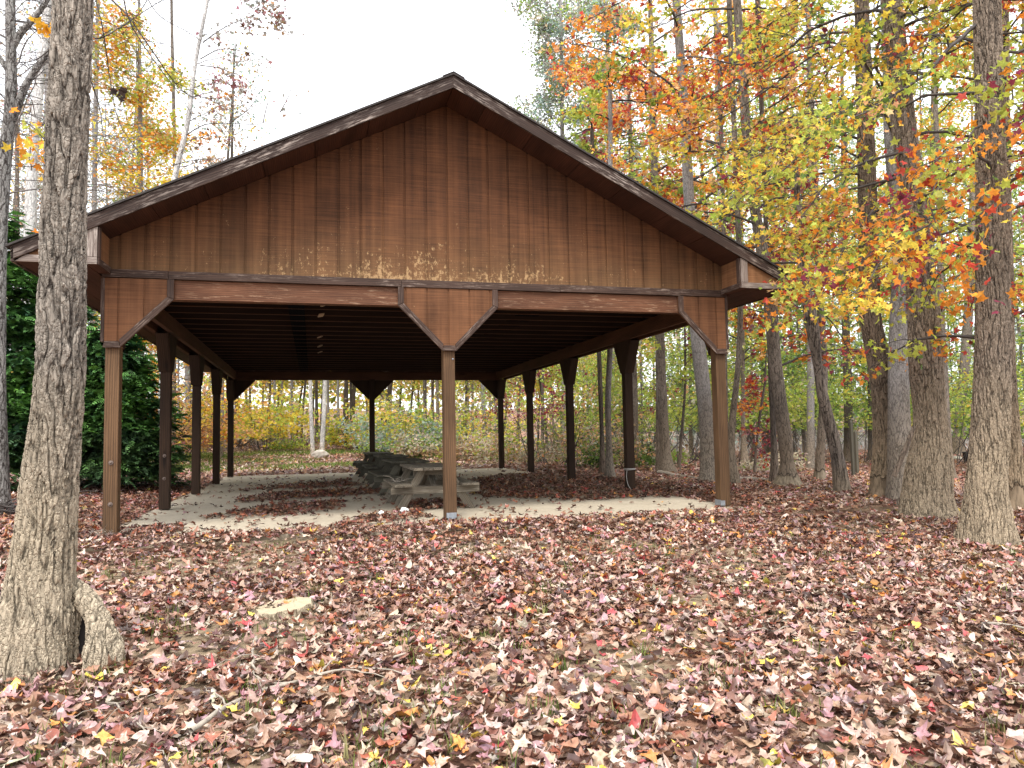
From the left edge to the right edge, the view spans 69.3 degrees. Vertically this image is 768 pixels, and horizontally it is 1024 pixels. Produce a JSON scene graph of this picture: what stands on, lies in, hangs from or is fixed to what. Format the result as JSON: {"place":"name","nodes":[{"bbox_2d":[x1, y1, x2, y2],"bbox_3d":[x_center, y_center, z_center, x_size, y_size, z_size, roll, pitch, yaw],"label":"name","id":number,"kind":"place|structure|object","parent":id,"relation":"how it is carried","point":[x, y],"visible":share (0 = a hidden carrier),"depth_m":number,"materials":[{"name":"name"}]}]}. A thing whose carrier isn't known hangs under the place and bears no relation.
{"place":"outdoors","nodes":[
{"label":"outdoors","id":0,"kind":"place"},
{"bbox_2d":[0,402,1023,767],"bbox_3d":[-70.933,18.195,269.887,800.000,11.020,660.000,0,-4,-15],"label":"ground","id":1,"kind":"structure","parent":0,"point":[692,722],"depth_m":4.56,"materials":[{"name":"brown plant"}]},
{"bbox_2d":[0,0,92,287],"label":"tree","id":2,"kind":"object","parent":1,"relation":"on","point":[17,199],"visible":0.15,"depth_m":26.90,"materials":[{"name":"grey plant"}]},
{"bbox_2d":[6,210,95,491],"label":"evergreen tree","id":3,"kind":"object","parent":1,"relation":"on","point":[21,319],"visible":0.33,"depth_m":17.14,"materials":[{"name":"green plant"}]},
{"bbox_2d":[0,0,111,229],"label":"tree","id":4,"kind":"object","parent":1,"relation":"on","point":[46,86],"visible":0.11,"depth_m":24.85,"materials":[{"name":"grey plant"}]},
{"bbox_2d":[0,0,134,480],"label":"tree","id":5,"kind":"object","parent":1,"relation":"on","point":[30,206],"visible":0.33,"depth_m":20.87,"materials":[{"name":"white plant"}]},
{"bbox_2d":[0,0,144,505],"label":"tree","id":6,"kind":"object","parent":1,"relation":"on","point":[11,96],"visible":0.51,"depth_m":12.41,"materials":[{"name":"grey plant"}]},
{"bbox_2d":[6,274,178,485],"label":"evergreen tree","id":7,"kind":"object","parent":1,"relation":"on","point":[15,387],"visible":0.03,"depth_m":17.34,"materials":[{"name":"green plant"}]},
{"bbox_2d":[10,0,177,236],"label":"tree","id":8,"kind":"object","parent":1,"relation":"on","point":[95,107],"visible":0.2,"depth_m":23.00,"materials":[{"name":"yellow plant"}]},
{"bbox_2d":[11,322,191,491],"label":"evergreen tree","id":9,"kind":"object","parent":1,"relation":"on","point":[140,432],"visible":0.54,"depth_m":15.76,"materials":[{"name":"green plant"}]},
{"bbox_2d":[20,0,182,326],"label":"tree","id":10,"kind":"object","parent":1,"relation":"on","point":[94,167],"visible":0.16,"depth_m":29.96,"materials":[{"name":"yellow plant"}]},
{"bbox_2d":[0,0,240,687],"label":"tree","id":11,"kind":"object","parent":1,"relation":"on","point":[55,611],"visible":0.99,"depth_m":4.22,"materials":[{"name":"grey plant"}]},
{"bbox_2d":[90,40,171,202],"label":"tree","id":12,"kind":"object","parent":1,"relation":"on","point":[133,153],"visible":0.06,"depth_m":41.55,"materials":[{"name":"yellow plant"}]},
{"bbox_2d":[91,25,184,350],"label":"tree","id":13,"kind":"object","parent":1,"relation":"on","point":[150,65],"visible":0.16,"depth_m":39.09,"materials":[{"name":"yellow plant"}]},
{"bbox_2d":[89,0,208,364],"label":"tree","id":14,"kind":"object","parent":1,"relation":"on","point":[161,145],"visible":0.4,"depth_m":23.34,"materials":[{"name":"yellow plant"}]},
{"bbox_2d":[146,119,213,440],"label":"tree","id":15,"kind":"object","parent":1,"relation":"on","point":[178,370],"visible":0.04,"depth_m":37.23,"materials":[{"name":"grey plant"}]},
{"bbox_2d":[153,0,221,452],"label":"tree","id":16,"kind":"object","parent":1,"relation":"on","point":[173,105],"visible":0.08,"depth_m":29.91,"materials":[{"name":"grey plant"}]},
{"bbox_2d":[156,381,251,454],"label":"young tree","id":17,"kind":"object","parent":1,"relation":"on","point":[202,422],"visible":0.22,"depth_m":30.63,"materials":[{"name":"yellow plant"}]},
{"bbox_2d":[154,361,279,457],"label":"young tree","id":18,"kind":"object","parent":1,"relation":"on","point":[210,412],"visible":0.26,"depth_m":30.50,"materials":[{"name":"yellow plant"}]},
{"bbox_2d":[160,42,276,451],"bbox_3d":[-13.527,-7.153,36.709,6.483,21.201,6.704,-2,-4,18],"label":"tree","id":19,"kind":"object","parent":1,"relation":"on","point":[232,131],"visible":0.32,"depth_m":37.25,"materials":[{"name":"grey plant"}]},
{"bbox_2d":[158,0,308,409],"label":"tree","id":20,"kind":"object","parent":1,"relation":"on","point":[182,146],"visible":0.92,"depth_m":21.89,"materials":[{"name":"white plant"}]},
{"bbox_2d":[194,38,272,395],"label":"tree","id":21,"kind":"object","parent":1,"relation":"on","point":[245,107],"visible":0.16,"depth_m":42.47,"materials":[{"name":"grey plant"}]},
{"bbox_2d":[177,381,308,449],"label":"young tree","id":22,"kind":"object","parent":1,"relation":"on","point":[262,410],"visible":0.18,"depth_m":37.64,"materials":[{"name":"yellow plant"}]},
{"bbox_2d":[185,386,321,450],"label":"young tree","id":23,"kind":"object","parent":1,"relation":"on","point":[280,422],"visible":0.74,"depth_m":34.77,"materials":[{"name":"yellow plant"}]},
{"bbox_2d":[244,597,321,623],"bbox_3d":[-1.640,1.648,5.305,0.706,0.206,0.602,0,8,-15],"label":"flat rock","id":24,"kind":"object","parent":1,"relation":"on","point":[300,605],"visible":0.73,"depth_m":5.21,"materials":[{"name":"beige stone"}]},
{"bbox_2d":[262,434,309,449],"bbox_3d":[-11.017,2.909,36.109,2.600,1.041,3.118,0,-4,-15],"label":"bush","id":25,"kind":"object","parent":1,"relation":"on","point":[283,447],"visible":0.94,"depth_m":35.38,"materials":[{"name":"green plant"}]},
{"bbox_2d":[11,448,590,473],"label":"lawn grass","id":26,"kind":"structure","parent":1,"relation":"on","point":[208,457],"depth_m":29.90,"materials":[{"name":"green plant"}]},
{"bbox_2d":[308,380,314,454],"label":"tree","id":27,"kind":"object","parent":1,"relation":"on","point":[312,442],"visible":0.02,"depth_m":32.88,"materials":[{"name":"white plant"}]},
{"bbox_2d":[319,380,326,449],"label":"tree","id":28,"kind":"object","parent":1,"relation":"on","point":[323,423],"visible":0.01,"depth_m":32.88,"materials":[{"name":"white plant"}]},
{"bbox_2d":[314,403,396,449],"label":"young tree","id":29,"kind":"object","parent":1,"relation":"on","point":[332,434],"visible":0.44,"depth_m":35.49,"materials":[{"name":"yellow plant"}]},
{"bbox_2d":[335,401,472,452],"bbox_3d":[-4.480,2.023,33.092,6.056,2.390,6.658,-1,-4,2],"label":"bush","id":30,"kind":"object","parent":1,"relation":"on","point":[380,439],"visible":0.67,"depth_m":31.45,"materials":[{"name":"green plant"}]},
{"bbox_2d":[80,468,756,550],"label":"concrete slab","id":31,"kind":"structure","parent":1,"relation":"on","point":[172,515],"depth_m":11.40,"materials":[{"name":"beige concrete"}]},
{"bbox_2d":[353,452,393,476],"bbox_3d":[-3.795,2.256,20.946,1.320,0.630,1.882,0,-4,-16],"label":"picnic table","id":32,"kind":"object","parent":31,"relation":"on","point":[366,460],"visible":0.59,"depth_m":20.22,"materials":[{"name":"grey wood"}]},
{"bbox_2d":[361,454,408,483],"bbox_3d":[-2.945,2.040,17.921,1.320,0.630,1.882,0,-4,-14],"label":"picnic table","id":33,"kind":"object","parent":31,"relation":"on","point":[376,465],"visible":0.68,"depth_m":17.20,"materials":[{"name":"grey wood"}]},
{"bbox_2d":[5,71,797,533],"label":"picnic pavilion","id":34,"kind":"structure","parent":31,"relation":"on","point":[447,229],"depth_m":9.96,"materials":[{"name":"brown wood"}]},
{"bbox_2d":[367,458,436,495],"bbox_3d":[-2.119,1.803,14.578,1.320,0.630,1.882,0,-4,-16],"label":"picnic table","id":35,"kind":"object","parent":31,"relation":"on","point":[378,476],"visible":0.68,"depth_m":13.93,"materials":[{"name":"grey wood"}]},
{"bbox_2d":[382,463,479,509],"bbox_3d":[-1.315,1.595,11.665,1.320,0.630,1.882,0,-4,-15],"label":"picnic table","id":36,"kind":"object","parent":31,"relation":"on","point":[417,484],"visible":0.81,"depth_m":11.07,"materials":[{"name":"grey wood"}]},
{"bbox_2d":[339,380,497,450],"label":"young tree","id":37,"kind":"object","parent":1,"relation":"on","point":[419,403],"visible":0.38,"depth_m":34.39,"materials":[{"name":"yellow plant"}]},
{"bbox_2d":[378,427,474,458],"bbox_3d":[-3.696,2.412,31.233,4.211,1.445,4.402,-4,-5,39],"label":"bush","id":38,"kind":"object","parent":1,"relation":"on","point":[409,452],"visible":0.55,"depth_m":30.15,"materials":[{"name":"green plant"}]},
{"bbox_2d":[352,370,564,453],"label":"young tree","id":39,"kind":"object","parent":1,"relation":"on","point":[379,411],"visible":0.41,"depth_m":32.19,"materials":[{"name":"yellow plant"}]},
{"bbox_2d":[424,429,497,460],"bbox_3d":[-1.822,2.497,29.966,3.454,1.414,4.372,0,-4,-15],"label":"bush","id":40,"kind":"object","parent":1,"relation":"on","point":[462,449],"visible":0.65,"depth_m":28.96,"materials":[{"name":"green plant"}]},
{"bbox_2d":[0,506,1023,767],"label":"fallen leaves","id":41,"kind":"object","parent":1,"relation":"on","point":[462,740],"depth_m":4.56,"materials":[{"name":"brown plant"}]},
{"bbox_2d":[0,526,1023,767],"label":"grass tufts","id":42,"kind":"object","parent":1,"relation":"on","point":[484,634],"visible":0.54,"depth_m":3.94,"materials":[{"name":"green plant"}]},
{"bbox_2d":[0,468,1023,529],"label":"fallen leaves","id":43,"kind":"object","parent":1,"relation":"on","point":[860,485],"visible":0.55,"depth_m":12.89,"materials":[{"name":"brown plant"}]},
{"bbox_2d":[10,443,1023,482],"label":"fallen leaves","id":44,"kind":"object","parent":1,"relation":"on","point":[692,466],"visible":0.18,"depth_m":26.07,"materials":[{"name":"brown plant"}]},
{"bbox_2d":[10,313,1023,448],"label":"woods","id":45,"kind":"object","parent":1,"relation":"on","point":[333,399],"visible":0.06,"depth_m":72.80,"materials":[{"name":"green plant"}]},
{"bbox_2d":[467,422,580,462],"bbox_3d":[0.521,2.117,26.924,4.223,1.644,3.670,-2,-4,9],"label":"bush","id":46,"kind":"object","parent":1,"relation":"on","point":[521,456],"visible":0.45,"depth_m":26.36,"materials":[{"name":"green plant"}]},
{"bbox_2d":[503,0,605,447],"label":"tree","id":47,"kind":"object","parent":1,"relation":"on","point":[546,29],"visible":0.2,"depth_m":37.36,"materials":[{"name":"green plant"}]},
{"bbox_2d":[460,366,686,463],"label":"young tree","id":48,"kind":"object","parent":1,"relation":"on","point":[546,404],"visible":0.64,"depth_m":25.32,"materials":[{"name":"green plant"}]},
{"bbox_2d":[458,351,694,463],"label":"young tree","id":49,"kind":"object","parent":1,"relation":"on","point":[589,402],"visible":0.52,"depth_m":23.91,"materials":[{"name":"green plant"}]},
{"bbox_2d":[515,394,676,468],"bbox_3d":[2.449,1.490,22.318,4.673,2.235,5.573,0,-4,-15],"label":"bush","id":50,"kind":"object","parent":1,"relation":"on","point":[543,453],"visible":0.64,"depth_m":21.99,"materials":[{"name":"green plant"}]},
{"bbox_2d":[556,0,650,444],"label":"tree","id":51,"kind":"object","parent":1,"relation":"on","point":[606,35],"visible":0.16,"depth_m":35.51,"materials":[{"name":"orange plant"}]},
{"bbox_2d":[575,427,676,467],"bbox_3d":[3.261,1.987,22.266,2.968,1.388,3.306,-1,-4,5],"label":"bush","id":52,"kind":"object","parent":1,"relation":"on","point":[648,460],"visible":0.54,"depth_m":21.45,"materials":[{"name":"green plant"}]},
{"bbox_2d":[564,102,689,473],"bbox_3d":[2.542,-2.217,18.120,4.422,9.159,3.021,-3,-4,22],"label":"tree","id":53,"kind":"object","parent":1,"relation":"on","point":[583,144],"visible":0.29,"depth_m":18.63,"materials":[{"name":"green plant"}]},
{"bbox_2d":[548,39,709,478],"bbox_3d":[2.302,-2.672,17.383,3.603,9.996,3.910,2,-5,-43],"label":"tree","id":54,"kind":"object","parent":1,"relation":"on","point":[609,471],"visible":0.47,"depth_m":17.14,"materials":[{"name":"orange plant"}]},
{"bbox_2d":[544,39,718,467],"bbox_3d":[3.593,-3.628,22.053,6.658,12.584,5.496,-4,-5,36],"label":"tree","id":55,"kind":"object","parent":1,"relation":"on","point":[602,106],"visible":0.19,"depth_m":21.71,"materials":[{"name":"orange plant"}]},
{"bbox_2d":[474,334,814,462],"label":"young tree","id":56,"kind":"object","parent":1,"relation":"on","point":[671,362],"visible":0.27,"depth_m":28.46,"materials":[{"name":"green plant"}]},
{"bbox_2d":[615,327,683,450],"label":"tree","id":57,"kind":"object","parent":1,"relation":"on","point":[648,343],"visible":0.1,"depth_m":45.73,"materials":[{"name":"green plant"}]},
{"bbox_2d":[556,0,803,473],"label":"tree","id":58,"kind":"object","parent":1,"relation":"on","point":[665,462],"visible":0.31,"depth_m":19.02,"materials":[{"name":"orange plant"}]},
{"bbox_2d":[649,327,711,468],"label":"tree","id":59,"kind":"object","parent":1,"relation":"on","point":[685,371],"visible":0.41,"depth_m":21.35,"materials":[{"name":"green plant"}]},
{"bbox_2d":[651,326,710,458],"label":"tree","id":60,"kind":"object","parent":1,"relation":"on","point":[690,434],"visible":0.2,"depth_m":38.87,"materials":[{"name":"brown plant"}]},
{"bbox_2d":[556,344,806,461],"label":"young tree","id":61,"kind":"object","parent":1,"relation":"on","point":[766,386],"visible":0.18,"depth_m":35.91,"materials":[{"name":"green plant"}]},
{"bbox_2d":[513,332,867,463],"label":"young tree","id":62,"kind":"object","parent":1,"relation":"on","point":[577,379],"visible":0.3,"depth_m":26.68,"materials":[{"name":"green plant"}]},
{"bbox_2d":[538,0,856,483],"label":"tree","id":63,"kind":"object","parent":1,"relation":"on","point":[704,400],"visible":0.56,"depth_m":15.07,"materials":[{"name":"orange plant"}]},
{"bbox_2d":[555,327,854,464],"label":"young tree","id":64,"kind":"object","parent":1,"relation":"on","point":[804,398],"visible":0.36,"depth_m":28.62,"materials":[{"name":"green plant"}]},
{"bbox_2d":[648,43,767,392],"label":"tree","id":65,"kind":"object","parent":1,"relation":"on","point":[729,321],"visible":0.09,"depth_m":36.96,"materials":[{"name":"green plant"}]},
{"bbox_2d":[622,19,826,417],"bbox_3d":[4.792,-3.033,16.351,3.853,10.532,3.450,0,-4,-15],"label":"tree","id":66,"kind":"object","parent":1,"relation":"on","point":[721,141],"visible":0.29,"depth_m":16.22,"materials":[{"name":"orange plant"}]},
{"bbox_2d":[660,0,801,258],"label":"tree","id":67,"kind":"object","parent":1,"relation":"on","point":[724,28],"visible":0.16,"depth_m":25.42,"materials":[{"name":"yellow plant"}]},
{"bbox_2d":[696,186,784,465],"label":"tree","id":68,"kind":"object","parent":1,"relation":"on","point":[744,449],"visible":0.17,"depth_m":25.69,"materials":[{"name":"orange plant"}]},
{"bbox_2d":[644,0,852,485],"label":"tree","id":69,"kind":"object","parent":1,"relation":"on","point":[734,474],"visible":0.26,"depth_m":14.29,"materials":[{"name":"orange plant"}]},
{"bbox_2d":[615,0,882,487],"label":"tree","id":70,"kind":"object","parent":1,"relation":"on","point":[787,473],"visible":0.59,"depth_m":13.78,"materials":[{"name":"orange plant"}]},
{"bbox_2d":[638,316,869,454],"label":"young tree","id":71,"kind":"object","parent":1,"relation":"on","point":[794,372],"visible":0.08,"depth_m":37.42,"materials":[{"name":"green plant"}]},
{"bbox_2d":[737,350,777,471],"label":"tree","id":72,"kind":"object","parent":1,"relation":"on","point":[745,402],"visible":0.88,"depth_m":19.60,"materials":[{"name":"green plant"}]},
{"bbox_2d":[712,0,816,454],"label":"tree","id":73,"kind":"object","parent":1,"relation":"on","point":[729,143],"visible":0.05,"depth_m":39.26,"materials":[{"name":"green plant"}]},
{"bbox_2d":[737,450,809,470],"bbox_3d":[7.665,2.310,22.142,2.181,0.830,1.825,0,-4,-15],"label":"bush","id":74,"kind":"object","parent":1,"relation":"on","point":[750,465],"visible":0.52,"depth_m":21.84,"materials":[{"name":"green plant"}]},
{"bbox_2d":[728,61,835,390],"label":"tree","id":75,"kind":"object","parent":1,"relation":"on","point":[774,97],"visible":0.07,"depth_m":37.24,"materials":[{"name":"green plant"}]},
{"bbox_2d":[708,0,864,481],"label":"tree","id":76,"kind":"object","parent":1,"relation":"on","point":[774,466],"visible":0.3,"depth_m":15.32,"materials":[{"name":"yellow plant"}]},
{"bbox_2d":[667,348,911,454],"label":"young tree","id":77,"kind":"object","parent":1,"relation":"on","point":[830,401],"visible":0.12,"depth_m":39.38,"materials":[{"name":"green plant"}]},
{"bbox_2d":[688,344,911,463],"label":"young tree","id":78,"kind":"object","parent":1,"relation":"on","point":[832,401],"visible":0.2,"depth_m":32.24,"materials":[{"name":"green plant"}]},
{"bbox_2d":[715,0,890,479],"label":"tree","id":79,"kind":"object","parent":1,"relation":"on","point":[819,471],"visible":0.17,"depth_m":16.74,"materials":[{"name":"orange plant"}]},
{"bbox_2d":[747,35,860,456],"bbox_3d":[15.522,-7.722,39.999,6.257,23.675,7.316,-1,-4,0],"label":"tree","id":80,"kind":"object","parent":1,"relation":"on","point":[804,78],"visible":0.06,"depth_m":39.44,"materials":[{"name":"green plant"}]},
{"bbox_2d":[587,0,1023,502],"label":"tree","id":81,"kind":"object","parent":1,"relation":"on","point":[871,329],"visible":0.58,"depth_m":11.01,"materials":[{"name":"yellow plant"}]},
{"bbox_2d":[733,144,881,493],"bbox_3d":[5.089,-1.065,12.685,3.156,6.083,3.276,0,-4,-15],"label":"tree","id":82,"kind":"object","parent":1,"relation":"on","point":[840,480],"visible":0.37,"depth_m":12.44,"materials":[{"name":"yellow plant"}]},
{"bbox_2d":[593,423,1023,453],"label":"creek brush","id":83,"kind":"object","parent":1,"relation":"on","point":[841,440],"visible":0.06,"depth_m":51.84,"materials":[{"name":"plant"}]},
{"bbox_2d":[742,6,885,468],"bbox_3d":[10.794,-7.851,27.231,6.722,22.216,5.661,0,-4,-15],"label":"tree","id":84,"kind":"object","parent":1,"relation":"on","point":[810,449],"visible":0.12,"depth_m":26.89,"materials":[{"name":"orange plant"}]},
{"bbox_2d":[611,0,1023,523],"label":"tree","id":85,"kind":"object","parent":1,"relation":"on","point":[927,489],"visible":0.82,"depth_m":9.11,"materials":[{"name":"orange plant"}]},
{"bbox_2d":[891,425,915,476],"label":"tree trunk","id":86,"kind":"object","parent":85,"relation":"attached to","point":[902,455],"visible":1,"depth_m":9.02,"materials":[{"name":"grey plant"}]},
{"bbox_2d":[778,45,888,461],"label":"tree","id":87,"kind":"object","parent":1,"relation":"on","point":[846,451],"visible":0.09,"depth_m":33.51,"materials":[{"name":"yellow plant"}]},
{"bbox_2d":[802,139,887,382],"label":"tree","id":88,"kind":"object","parent":1,"relation":"on","point":[831,162],"visible":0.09,"depth_m":45.09,"materials":[{"name":"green plant"}]},
{"bbox_2d":[761,327,973,463],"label":"young tree","id":89,"kind":"object","parent":1,"relation":"on","point":[911,414],"visible":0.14,"depth_m":32.23,"materials":[{"name":"green plant"}]},
{"bbox_2d":[752,0,1002,504],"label":"tree","id":90,"kind":"object","parent":1,"relation":"on","point":[899,427],"visible":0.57,"depth_m":10.63,"materials":[{"name":"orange plant"}]},
{"bbox_2d":[771,0,1023,550],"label":"tree","id":91,"kind":"object","parent":1,"relation":"on","point":[986,514],"visible":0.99,"depth_m":7.58,"materials":[{"name":"yellow plant"}]},
{"bbox_2d":[788,344,1023,463],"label":"young tree","id":92,"kind":"object","parent":1,"relation":"on","point":[952,401],"visible":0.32,"depth_m":29.78,"materials":[{"name":"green plant"}]},
{"bbox_2d":[878,70,967,383],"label":"tree","id":93,"kind":"object","parent":1,"relation":"on","point":[922,158],"visible":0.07,"depth_m":43.45,"materials":[{"name":"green plant"}]},
{"bbox_2d":[824,25,1023,478],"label":"tree","id":94,"kind":"object","parent":1,"relation":"on","point":[934,140],"visible":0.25,"depth_m":20.81,"materials":[{"name":"yellow plant"}]},
{"bbox_2d":[828,0,1023,511],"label":"tree","id":95,"kind":"object","parent":1,"relation":"on","point":[1016,478],"visible":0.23,"depth_m":10.20,"materials":[{"name":"orange plant"}]},
{"bbox_2d":[839,0,1019,315],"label":"tree","id":96,"kind":"object","parent":1,"relation":"on","point":[951,113],"visible":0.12,"depth_m":26.30,"materials":[{"name":"yellow plant"}]},
{"bbox_2d":[858,340,1023,455],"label":"young tree","id":97,"kind":"object","parent":1,"relation":"on","point":[965,424],"visible":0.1,"depth_m":34.51,"materials":[{"name":"green plant"}]},
{"bbox_2d":[884,107,1023,454],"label":"tree","id":98,"kind":"object","parent":1,"relation":"on","point":[966,329],"visible":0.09,"depth_m":39.25,"materials":[{"name":"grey plant"}]},
{"bbox_2d":[941,1,1023,302],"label":"tree","id":99,"kind":"object","parent":1,"relation":"on","point":[1021,184],"visible":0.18,"depth_m":22.77,"materials":[{"name":"yellow plant"}]},
{"bbox_2d":[944,164,1023,386],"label":"tree","id":100,"kind":"object","parent":1,"relation":"on","point":[958,357],"visible":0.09,"depth_m":55.41,"materials":[{"name":"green plant"}]},
{"bbox_2d":[949,364,1023,451],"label":"young tree","id":101,"kind":"object","parent":1,"relation":"on","point":[968,408],"visible":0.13,"depth_m":31.68,"materials":[{"name":"green plant"}]},
{"bbox_2d":[1012,200,1023,388],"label":"tree","id":102,"kind":"object","parent":1,"relation":"on","point":[1018,323],"visible":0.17,"depth_m":64.52,"materials":[{"name":"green plant"}]},
{"bbox_2d":[0,0,1023,411],"label":"sky","id":103,"kind":"structure","parent":0,"point":[351,55],"materials":[{"name":"white"}]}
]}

